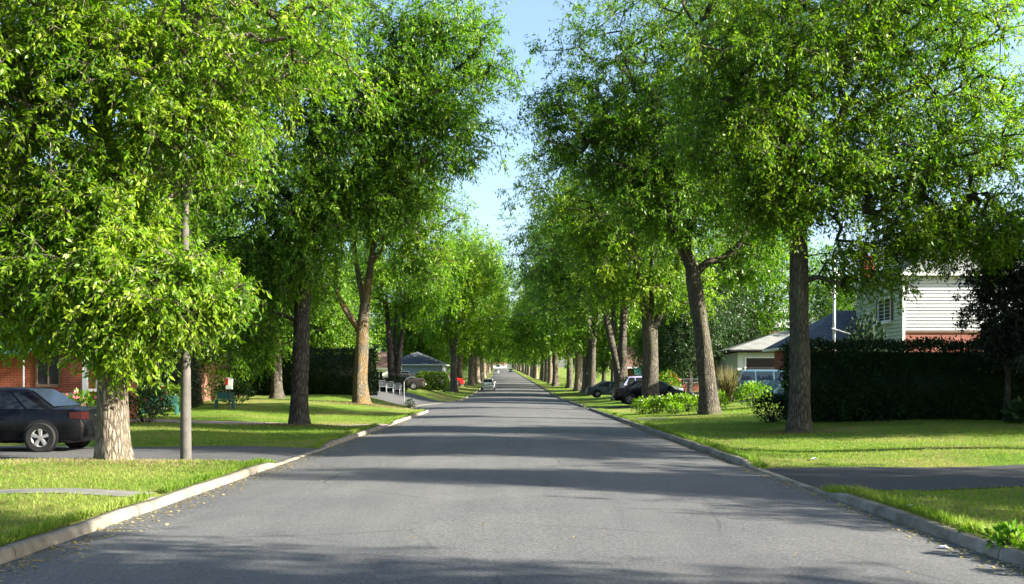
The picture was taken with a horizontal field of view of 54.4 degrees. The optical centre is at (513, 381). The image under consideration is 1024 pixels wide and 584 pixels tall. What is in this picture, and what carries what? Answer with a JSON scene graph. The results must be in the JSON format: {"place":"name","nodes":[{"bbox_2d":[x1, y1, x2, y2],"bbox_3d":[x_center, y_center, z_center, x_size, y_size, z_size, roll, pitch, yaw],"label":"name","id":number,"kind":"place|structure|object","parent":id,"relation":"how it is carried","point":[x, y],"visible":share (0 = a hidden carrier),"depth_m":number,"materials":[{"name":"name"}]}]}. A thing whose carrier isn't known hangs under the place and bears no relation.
{"place":"outdoors","nodes":[
{"label":"outdoors","id":0,"kind":"place"},
{"bbox_2d":[0,488,155,499],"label":"path","id":1,"kind":"structure","parent":0,"point":[95,491],"depth_m":13.16,"materials":[{"name":"concrete"}]},
{"bbox_2d":[0,446,314,461],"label":"driveway","id":2,"kind":"structure","parent":0,"point":[246,453],"depth_m":21.48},
{"bbox_2d":[0,387,95,451],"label":"parked car","id":3,"kind":"object","parent":2,"relation":"on","point":[33,419],"visible":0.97,"depth_m":21.23,"materials":[{"name":"paint"}]},
{"bbox_2d":[0,367,494,546],"bbox_3d":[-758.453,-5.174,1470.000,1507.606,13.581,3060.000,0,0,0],"label":"lawn","id":4,"kind":"structure","parent":0,"point":[261,402],"depth_m":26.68,"materials":[{"name":"green plant"}]},
{"bbox_2d":[0,115,92,219],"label":"garden tree","id":5,"kind":"object","parent":4,"relation":"on","point":[39,164],"visible":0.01,"depth_m":43.84,"materials":[{"name":"green plant"}]},
{"bbox_2d":[0,327,136,417],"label":"brick house","id":6,"kind":"structure","parent":4,"relation":"on","point":[63,383],"depth_m":33.00,"materials":[{"name":"brown brick"}]},
{"bbox_2d":[35,346,60,386],"bbox_3d":[-15.400,-0.541,32.954,0.840,1.418,0.088,0,0,0],"label":"window","id":7,"kind":"structure","parent":6,"relation":"in","point":[42,379],"depth_m":32.99,"materials":[{"name":"grey wood"}]},
{"bbox_2d":[65,387,96,405],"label":"flowering plant","id":8,"kind":"object","parent":4,"relation":"on","point":[86,396],"visible":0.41,"depth_m":31.04,"materials":[{"name":"green plant"}]},
{"bbox_2d":[128,386,172,423],"bbox_3d":[-12.405,0.822,33.593,1.944,1.358,1.910,0,0,0],"label":"shrub","id":9,"kind":"object","parent":4,"relation":"on","point":[153,401],"visible":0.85,"depth_m":33.48,"materials":[{"name":"green plant"}]},
{"bbox_2d":[137,383,173,415],"bbox_3d":[-14.191,0.691,38.977,1.898,1.482,1.816,0,0,35],"label":"shrub","id":10,"kind":"object","parent":4,"relation":"on","point":[156,388],"visible":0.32,"depth_m":38.91,"materials":[{"name":"green plant"}]},
{"bbox_2d":[142,396,178,414],"bbox_3d":[-14.402,0.953,40.625,1.380,0.750,0.450,0,0,-6],"label":"garden bench","id":11,"kind":"object","parent":4,"relation":"on","point":[175,399],"visible":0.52,"depth_m":40.80,"materials":[{"name":"teal paint"}]},
{"bbox_2d":[137,381,193,411],"bbox_3d":[-15.255,0.593,42.985,2.776,1.561,1.656,0,0,0],"label":"hedge","id":12,"kind":"object","parent":4,"relation":"on","point":[175,388],"visible":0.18,"depth_m":42.72,"materials":[{"name":"green plant"}]},
{"bbox_2d":[137,353,203,406],"bbox_3d":[-18.250,-0.071,46.618,7.316,2.826,1.925,0,0,0],"label":"hedge","id":13,"kind":"object","parent":4,"relation":"on","point":[176,377],"visible":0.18,"depth_m":46.22,"materials":[{"name":"green plant"}]},
{"bbox_2d":[180,0,191,459],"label":"lamp post","id":14,"kind":"object","parent":4,"relation":"on","point":[185,420],"visible":0.4,"depth_m":18.78,"materials":[{"name":"metal"}]},
{"bbox_2d":[151,343,226,400],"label":"brick house","id":15,"kind":"structure","parent":4,"relation":"on","point":[205,379],"depth_m":54.54,"materials":[{"name":"brown brick"}]},
{"bbox_2d":[0,458,391,475],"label":"dry grass","id":16,"kind":"structure","parent":4,"relation":"on","point":[140,461],"depth_m":17.84,"materials":[{"name":"plant"}]},
{"bbox_2d":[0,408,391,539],"bbox_3d":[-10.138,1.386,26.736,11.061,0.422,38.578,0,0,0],"label":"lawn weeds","id":17,"kind":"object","parent":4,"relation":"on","point":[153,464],"visible":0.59,"depth_m":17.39,"materials":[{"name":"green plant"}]},
{"bbox_2d":[0,0,404,460],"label":"street tree","id":18,"kind":"object","parent":4,"relation":"on","point":[109,280],"visible":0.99,"depth_m":17.75,"materials":[{"name":"green plant"}]},
{"bbox_2d":[135,157,277,248],"bbox_3d":[-20.418,-7.298,59.671,14.166,16.453,13.398,0,0,-22],"label":"garden tree","id":19,"kind":"object","parent":4,"relation":"on","point":[220,217],"depth_m":58.22,"materials":[{"name":"green plant"}]},
{"bbox_2d":[215,392,234,408],"bbox_3d":[-13.102,0.844,45.225,0.830,0.750,0.450,0,0,-6],"label":"garden bench","id":20,"kind":"object","parent":4,"relation":"on","point":[222,396],"visible":0.98,"depth_m":45.37,"materials":[{"name":"teal paint"}]},
{"bbox_2d":[219,350,232,409],"bbox_3d":[-12.545,-0.115,43.447,0.610,2.700,0.205,0,0,0],"label":"post box","id":21,"kind":"object","parent":4,"relation":"on","point":[229,382],"visible":0.78,"depth_m":43.39,"materials":[{"name":"white metal"}]},
{"bbox_2d":[210,377,258,404],"bbox_3d":[-13.732,0.473,48.974,2.374,1.488,2.174,0,0,-19],"label":"shrub","id":22,"kind":"object","parent":4,"relation":"on","point":[241,385],"visible":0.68,"depth_m":48.82,"materials":[{"name":"green plant"}]},
{"bbox_2d":[138,187,342,403],"bbox_3d":[-14.963,-4.679,50.711,12.260,11.670,10.261,0,0,-15],"label":"garden tree","id":23,"kind":"object","parent":4,"relation":"on","point":[219,362],"visible":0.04,"depth_m":50.67,"materials":[{"name":"green plant"}]},
{"bbox_2d":[227,345,378,395],"bbox_3d":[-13.642,-0.655,62.788,10.345,3.334,2.419,0,0,0],"label":"hedge","id":24,"kind":"object","parent":4,"relation":"on","point":[331,374],"visible":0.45,"depth_m":62.22,"materials":[{"name":"green plant"}]},
{"bbox_2d":[268,268,339,398],"bbox_3d":[-13.243,-3.745,56.047,7.319,9.473,8.057,0,0,0],"label":"garden tree","id":25,"kind":"object","parent":4,"relation":"on","point":[276,391],"visible":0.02,"depth_m":55.73,"materials":[{"name":"green plant"}]},
{"bbox_2d":[222,422,394,428],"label":"dry grass","id":26,"kind":"structure","parent":4,"relation":"on","point":[282,424],"depth_m":33.56,"materials":[{"name":"plant"}]},
{"bbox_2d":[115,0,538,424],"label":"street tree","id":27,"kind":"object","parent":4,"relation":"on","point":[296,274],"visible":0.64,"depth_m":32.85,"materials":[{"name":"green plant"}]},
{"bbox_2d":[282,256,387,361],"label":"garden tree","id":28,"kind":"object","parent":4,"relation":"on","point":[322,338],"visible":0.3,"depth_m":69.80,"materials":[{"name":"green plant"}]},
{"bbox_2d":[227,101,481,403],"bbox_3d":[-8.557,-7.184,53.432,14.039,16.875,10.978,0,0,0],"label":"street tree","id":29,"kind":"object","parent":4,"relation":"on","point":[360,391],"visible":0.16,"depth_m":52.62,"materials":[{"name":"green plant"}]},
{"bbox_2d":[315,239,411,349],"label":"garden tree","id":30,"kind":"object","parent":4,"relation":"on","point":[358,248],"visible":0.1,"depth_m":93.36,"materials":[{"name":"green plant"}]},
{"bbox_2d":[372,374,407,391],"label":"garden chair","id":31,"kind":"object","parent":4,"relation":"on","point":[398,379],"visible":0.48,"depth_m":79.22,"materials":[{"name":"white plastic"}]},
{"bbox_2d":[369,292,411,351],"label":"garden tree","id":32,"kind":"object","parent":4,"relation":"on","point":[377,347],"visible":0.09,"depth_m":142.69,"materials":[{"name":"green plant"}]},
{"bbox_2d":[338,225,462,380],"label":"garden tree","id":33,"kind":"object","parent":4,"relation":"on","point":[404,306],"visible":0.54,"depth_m":81.61,"materials":[{"name":"green plant"}]},
{"bbox_2d":[375,300,449,362],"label":"garden tree","id":34,"kind":"object","parent":4,"relation":"on","point":[409,349],"visible":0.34,"depth_m":125.47,"materials":[{"name":"green plant"}]},
{"bbox_2d":[401,352,450,387],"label":"blue house","id":35,"kind":"structure","parent":4,"relation":"on","point":[413,363],"depth_m":118.00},
{"bbox_2d":[415,370,450,390],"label":"hedge","id":36,"kind":"object","parent":4,"relation":"on","point":[434,382],"visible":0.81,"depth_m":92.22,"materials":[{"name":"green plant"}]},
{"bbox_2d":[408,244,506,386],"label":"street tree","id":37,"kind":"object","parent":4,"relation":"on","point":[459,369],"visible":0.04,"depth_m":136.98,"materials":[{"name":"green plant"}]},
{"bbox_2d":[404,218,511,391],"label":"street tree","id":38,"kind":"object","parent":4,"relation":"on","point":[451,329],"visible":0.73,"depth_m":111.87,"materials":[{"name":"green plant"}]},
{"bbox_2d":[403,225,516,388],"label":"street tree","id":39,"kind":"object","parent":4,"relation":"on","point":[474,237],"visible":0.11,"depth_m":122.60,"materials":[{"name":"green plant"}]},
{"bbox_2d":[428,221,525,385],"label":"street tree","id":40,"kind":"object","parent":4,"relation":"on","point":[471,380],"visible":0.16,"depth_m":152.81,"materials":[{"name":"green plant"}]},
{"bbox_2d":[449,302,518,379],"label":"street tree","id":41,"kind":"object","parent":4,"relation":"on","point":[463,362],"visible":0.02,"depth_m":215.44,"materials":[{"name":"green plant"}]},
{"bbox_2d":[462,315,513,380],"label":"street tree","id":42,"kind":"object","parent":4,"relation":"on","point":[465,359],"visible":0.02,"depth_m":197.31,"materials":[{"name":"green plant"}]},
{"bbox_2d":[463,268,515,383],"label":"street tree","id":43,"kind":"object","parent":4,"relation":"on","point":[475,359],"visible":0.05,"depth_m":168.59,"materials":[{"name":"green plant"}]},
{"bbox_2d":[466,258,518,382],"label":"street tree","id":44,"kind":"object","parent":4,"relation":"on","point":[478,370],"visible":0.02,"depth_m":182.26,"materials":[{"name":"green plant"}]},
{"bbox_2d":[129,419,387,426],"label":"driveway","id":45,"kind":"structure","parent":0,"point":[206,422],"depth_m":36.53,"materials":[{"name":"concrete"}]},
{"bbox_2d":[285,399,417,409],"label":"dry grass","id":46,"kind":"structure","parent":0,"point":[350,402],"depth_m":52.33,"materials":[{"name":"plant"}]},
{"bbox_2d":[372,352,401,380],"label":"white house","id":47,"kind":"structure","parent":0,"point":[382,367],"depth_m":98.06,"materials":[{"name":"brown"}]},
{"bbox_2d":[370,391,447,405],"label":"driveway","id":48,"kind":"structure","parent":0,"point":[393,397],"depth_m":73.31,"materials":[{"name":"grey concrete"}]},
{"bbox_2d":[379,373,425,389],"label":"parked car","id":49,"kind":"object","parent":48,"relation":"on","point":[415,383],"visible":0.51,"depth_m":85.76,"materials":[{"name":"paint"}]},
{"bbox_2d":[0,368,1023,583],"bbox_3d":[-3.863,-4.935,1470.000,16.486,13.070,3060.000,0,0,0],"label":"road","id":50,"kind":"structure","parent":0,"point":[343,523],"depth_m":10.89,"materials":[{"name":"grey asphalt"}]},
{"bbox_2d":[0,422,409,582],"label":"fallen leaves","id":51,"kind":"object","parent":50,"relation":"on","point":[29,561],"visible":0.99,"depth_m":11.34,"materials":[{"name":"brown plant"}]},
{"bbox_2d":[0,369,494,564],"bbox_3d":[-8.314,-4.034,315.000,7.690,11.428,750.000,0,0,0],"label":"kerb","id":52,"kind":"structure","parent":50,"relation":"on","point":[19,549],"depth_m":12.03,"materials":[{"name":"concrete"}]},
{"bbox_2d":[481,378,495,389],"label":"parked car","id":53,"kind":"object","parent":50,"relation":"on","point":[488,384],"visible":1,"depth_m":130.04,"materials":[{"name":"paint"}]},
{"bbox_2d":[509,368,1023,567],"bbox_3d":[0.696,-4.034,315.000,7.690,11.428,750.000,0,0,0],"label":"kerb","id":54,"kind":"structure","parent":50,"relation":"on","point":[1012,555],"depth_m":11.68,"materials":[{"name":"concrete"}]},
{"bbox_2d":[620,422,1023,574],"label":"fallen leaves","id":55,"kind":"object","parent":50,"relation":"on","point":[915,529],"visible":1,"depth_m":11.54,"materials":[{"name":"brown plant"}]},
{"bbox_2d":[0,0,1023,367],"label":"sky","id":56,"kind":"structure","parent":0,"point":[530,17],"materials":[{"name":"blue"}]},
{"bbox_2d":[587,397,775,408],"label":"driveway","id":57,"kind":"structure","parent":0,"point":[627,406],"depth_m":60.48,"materials":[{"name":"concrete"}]},
{"bbox_2d":[611,380,694,404],"bbox_3d":[8.430,0.625,60.200,4.950,1.477,2.080,0,0,0],"label":"parked car","id":58,"kind":"object","parent":57,"relation":"on","point":[627,394],"visible":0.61,"depth_m":59.35,"materials":[{"name":"paint"}]},
{"bbox_2d":[715,365,743,400],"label":"ornamental grass","id":59,"kind":"object","parent":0,"point":[727,385],"depth_m":51.77,"materials":[{"name":"plant"}]},
{"bbox_2d":[510,367,1023,549],"bbox_3d":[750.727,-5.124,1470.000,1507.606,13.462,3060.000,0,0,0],"label":"lawn","id":60,"kind":"structure","parent":0,"point":[563,392],"depth_m":23.61,"materials":[{"name":"green plant"}]},
{"bbox_2d":[488,257,559,385],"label":"street tree","id":61,"kind":"object","parent":60,"relation":"on","point":[520,337],"visible":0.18,"depth_m":149.73,"materials":[{"name":"green plant"}]},
{"bbox_2d":[508,302,547,381],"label":"street tree","id":62,"kind":"object","parent":60,"relation":"on","point":[545,372],"depth_m":189.77,"materials":[{"name":"green plant"}]},
{"bbox_2d":[501,291,566,380],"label":"street tree","id":63,"kind":"object","parent":60,"relation":"on","point":[542,377],"visible":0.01,"depth_m":202.83,"materials":[{"name":"green plant"}]},
{"bbox_2d":[495,259,574,384],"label":"street tree","id":64,"kind":"object","parent":60,"relation":"on","point":[518,359],"visible":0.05,"depth_m":163.35,"materials":[{"name":"green plant"}]},
{"bbox_2d":[510,275,561,383],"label":"street tree","id":65,"kind":"object","parent":60,"relation":"on","point":[550,372],"visible":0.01,"depth_m":175.58,"materials":[{"name":"green plant"}]},
{"bbox_2d":[516,285,599,387],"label":"street tree","id":66,"kind":"object","parent":60,"relation":"on","point":[569,380],"visible":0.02,"depth_m":136.74,"materials":[{"name":"green plant"}]},
{"bbox_2d":[513,262,606,390],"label":"street tree","id":67,"kind":"object","parent":60,"relation":"on","point":[578,374],"visible":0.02,"depth_m":121.33,"materials":[{"name":"green plant"}]},
{"bbox_2d":[513,182,647,392],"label":"street tree","id":68,"kind":"object","parent":60,"relation":"on","point":[584,375],"visible":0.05,"depth_m":109.26,"materials":[{"name":"green plant"}]},
{"bbox_2d":[514,214,666,395],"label":"street tree","id":69,"kind":"object","parent":60,"relation":"on","point":[592,338],"visible":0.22,"depth_m":96.40,"materials":[{"name":"green plant"}]},
{"bbox_2d":[572,328,613,380],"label":"garden tree","id":70,"kind":"object","parent":60,"relation":"on","point":[601,370],"visible":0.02,"depth_m":140.01,"materials":[{"name":"green plant"}]},
{"bbox_2d":[487,169,704,399],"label":"street tree","id":71,"kind":"object","parent":60,"relation":"on","point":[619,356],"visible":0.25,"depth_m":73.60,"materials":[{"name":"green plant"}]},
{"bbox_2d":[494,94,744,406],"bbox_3d":[6.814,-7.884,55.863,13.646,18.612,12.656,0,0,-29],"label":"street tree","id":72,"kind":"object","parent":60,"relation":"on","point":[666,286],"visible":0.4,"depth_m":55.82,"materials":[{"name":"green plant"}]},
{"bbox_2d":[631,395,653,414],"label":"flowering plant","id":73,"kind":"object","parent":60,"relation":"on","point":[639,400],"visible":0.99,"depth_m":44.44,"materials":[{"name":"green plant"}]},
{"bbox_2d":[609,312,694,384],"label":"garden tree","id":74,"kind":"object","parent":60,"relation":"on","point":[638,339],"visible":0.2,"depth_m":79.27,"materials":[{"name":"green plant"}]},
{"bbox_2d":[620,375,684,390],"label":"parked car","id":75,"kind":"object","parent":60,"relation":"on","point":[627,380],"visible":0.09,"depth_m":65.54,"materials":[{"name":"paint"}]},
{"bbox_2d":[642,395,666,413],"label":"flowering plant","id":76,"kind":"object","parent":60,"relation":"on","point":[654,399],"visible":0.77,"depth_m":44.63,"materials":[{"name":"green plant"}]},
{"bbox_2d":[609,347,717,390],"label":"brick house","id":77,"kind":"structure","parent":60,"relation":"on","point":[684,386],"depth_m":97.00,"materials":[{"name":"brown brick"}]},
{"bbox_2d":[655,393,678,412],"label":"flowering plant","id":78,"kind":"object","parent":60,"relation":"on","point":[671,397],"visible":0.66,"depth_m":44.38,"materials":[{"name":"green plant"}]},
{"bbox_2d":[659,369,682,389],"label":"flowering bush","id":79,"kind":"object","parent":60,"relation":"on","point":[675,378],"visible":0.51,"depth_m":63.51,"materials":[{"name":"green plant"}]},
{"bbox_2d":[664,400,686,413],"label":"shrub","id":80,"kind":"object","parent":60,"relation":"on","point":[676,407],"visible":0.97,"depth_m":42.52,"materials":[{"name":"green plant"}]},
{"bbox_2d":[503,0,854,414],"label":"street tree","id":81,"kind":"object","parent":60,"relation":"on","point":[619,120],"visible":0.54,"depth_m":40.10,"materials":[{"name":"green plant"}]},
{"bbox_2d":[674,391,698,412],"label":"flowering plant","id":82,"kind":"object","parent":60,"relation":"on","point":[687,403],"visible":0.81,"depth_m":44.11,"materials":[{"name":"green plant"}]},
{"bbox_2d":[655,285,743,391],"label":"garden tree","id":83,"kind":"object","parent":60,"relation":"on","point":[676,336],"visible":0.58,"depth_m":68.69,"materials":[{"name":"green plant"}]},
{"bbox_2d":[654,244,776,378],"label":"garden tree","id":84,"kind":"object","parent":60,"relation":"on","point":[741,304],"visible":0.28,"depth_m":75.55,"materials":[{"name":"green plant"}]},
{"bbox_2d":[718,389,731,409],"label":"shrub","id":85,"kind":"object","parent":60,"relation":"on","point":[725,398],"visible":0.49,"depth_m":44.10,"materials":[{"name":"green plant"}]},
{"bbox_2d":[712,331,789,389],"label":"bungalow","id":86,"kind":"object","parent":60,"relation":"on","point":[749,354],"visible":0.15,"depth_m":71.38,"materials":[{"name":"grey paint"}]},
{"bbox_2d":[746,358,773,369],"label":"garage door","id":87,"kind":"structure","parent":86,"relation":"in","point":[750,362],"depth_m":70.96,"materials":[{"name":"brown wood"}]},
{"bbox_2d":[732,380,771,408],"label":"shrub","id":88,"kind":"object","parent":60,"relation":"on","point":[743,389],"visible":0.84,"depth_m":43.46,"materials":[{"name":"green plant"}]},
{"bbox_2d":[746,390,787,422],"bbox_3d":[8.625,0.828,32.838,1.550,1.126,1.765,0,0,0],"label":"shrub","id":89,"kind":"object","parent":60,"relation":"on","point":[773,401],"visible":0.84,"depth_m":32.86,"materials":[{"name":"green plant"}]},
{"bbox_2d":[697,209,839,340],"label":"garden tree","id":90,"kind":"object","parent":60,"relation":"on","point":[775,298],"visible":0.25,"depth_m":81.45,"materials":[{"name":"green plant"}]},
{"bbox_2d":[586,0,1023,432],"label":"street tree","id":91,"kind":"object","parent":60,"relation":"on","point":[939,233],"visible":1,"depth_m":27.53,"materials":[{"name":"green plant"}]},
{"bbox_2d":[780,265,856,330],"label":"garden tree","id":92,"kind":"object","parent":60,"relation":"on","point":[827,304],"visible":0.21,"depth_m":75.41,"materials":[{"name":"green plant"}]},
{"bbox_2d":[830,249,849,350],"bbox_3d":[11.814,-1.817,35.982,0.688,6.000,0.157,0,0,0],"label":"white mast","id":93,"kind":"object","parent":60,"relation":"on","point":[834,321],"visible":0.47,"depth_m":35.96,"materials":[{"name":"white metal"}]},
{"bbox_2d":[843,311,887,351],"bbox_3d":[17.713,-1.249,50.126,2.713,4.574,2.767,0,0,0],"label":"evergreen shrub","id":94,"kind":"object","parent":60,"relation":"on","point":[864,325],"visible":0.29,"depth_m":49.81,"materials":[{"name":"green plant"}]},
{"bbox_2d":[762,252,1018,369],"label":"house","id":95,"kind":"structure","parent":60,"relation":"on","point":[932,318],"depth_m":50.98,"materials":[{"name":"wood"}]},
{"bbox_2d":[877,297,890,321],"bbox_3d":[19.904,-3.861,53.450,0.088,1.318,1.840,0,0,0],"label":"window","id":96,"kind":"structure","parent":95,"relation":"in","point":[884,308],"depth_m":53.44,"materials":[{"name":"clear glass"}]},
{"bbox_2d":[776,333,1023,421],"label":"hedge","id":97,"kind":"object","parent":60,"relation":"on","point":[906,381],"visible":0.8,"depth_m":31.89,"materials":[{"name":"green plant"}]},
{"bbox_2d":[937,198,1023,422],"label":"garden tree","id":98,"kind":"object","parent":60,"relation":"on","point":[998,339],"visible":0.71,"depth_m":29.56,"materials":[{"name":"green plant"}]},
{"bbox_2d":[982,518,1023,549],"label":"weed clump","id":99,"kind":"object","parent":60,"relation":"on","point":[1005,528],"visible":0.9,"depth_m":9.01,"materials":[{"name":"green plant"}]},
{"bbox_2d":[1000,396,1023,422],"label":"broad leaf plant","id":100,"kind":"object","parent":60,"relation":"on","point":[1015,409],"visible":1,"depth_m":29.03,"materials":[{"name":"green plant"}]},
{"bbox_2d":[706,426,882,434],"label":"dry grass","id":101,"kind":"structure","parent":0,"point":[833,429],"depth_m":28.17,"materials":[{"name":"plant"}]},
{"bbox_2d":[764,464,1023,490],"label":"driveway","id":102,"kind":"structure","parent":0,"point":[910,478],"depth_m":16.43,"materials":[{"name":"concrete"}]},
{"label":"driveway","id":103,"kind":"structure","parent":0,"visible":0},
{"bbox_2d":[585,381,613,397],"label":"parked car","id":104,"kind":"object","parent":103,"relation":"on","point":[598,390],"visible":0.52,"depth_m":87.86,"materials":[{"name":"paint"}]},
{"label":"driveway","id":105,"kind":"structure","parent":0,"visible":0},
{"bbox_2d":[732,368,788,399],"bbox_3d":[13.880,0.135,53.000,4.850,1.743,2.100,0,0,0],"label":"parked car","id":106,"kind":"object","parent":105,"relation":"on","point":[768,376],"visible":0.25,"depth_m":52.21,"materials":[{"name":"paint"}]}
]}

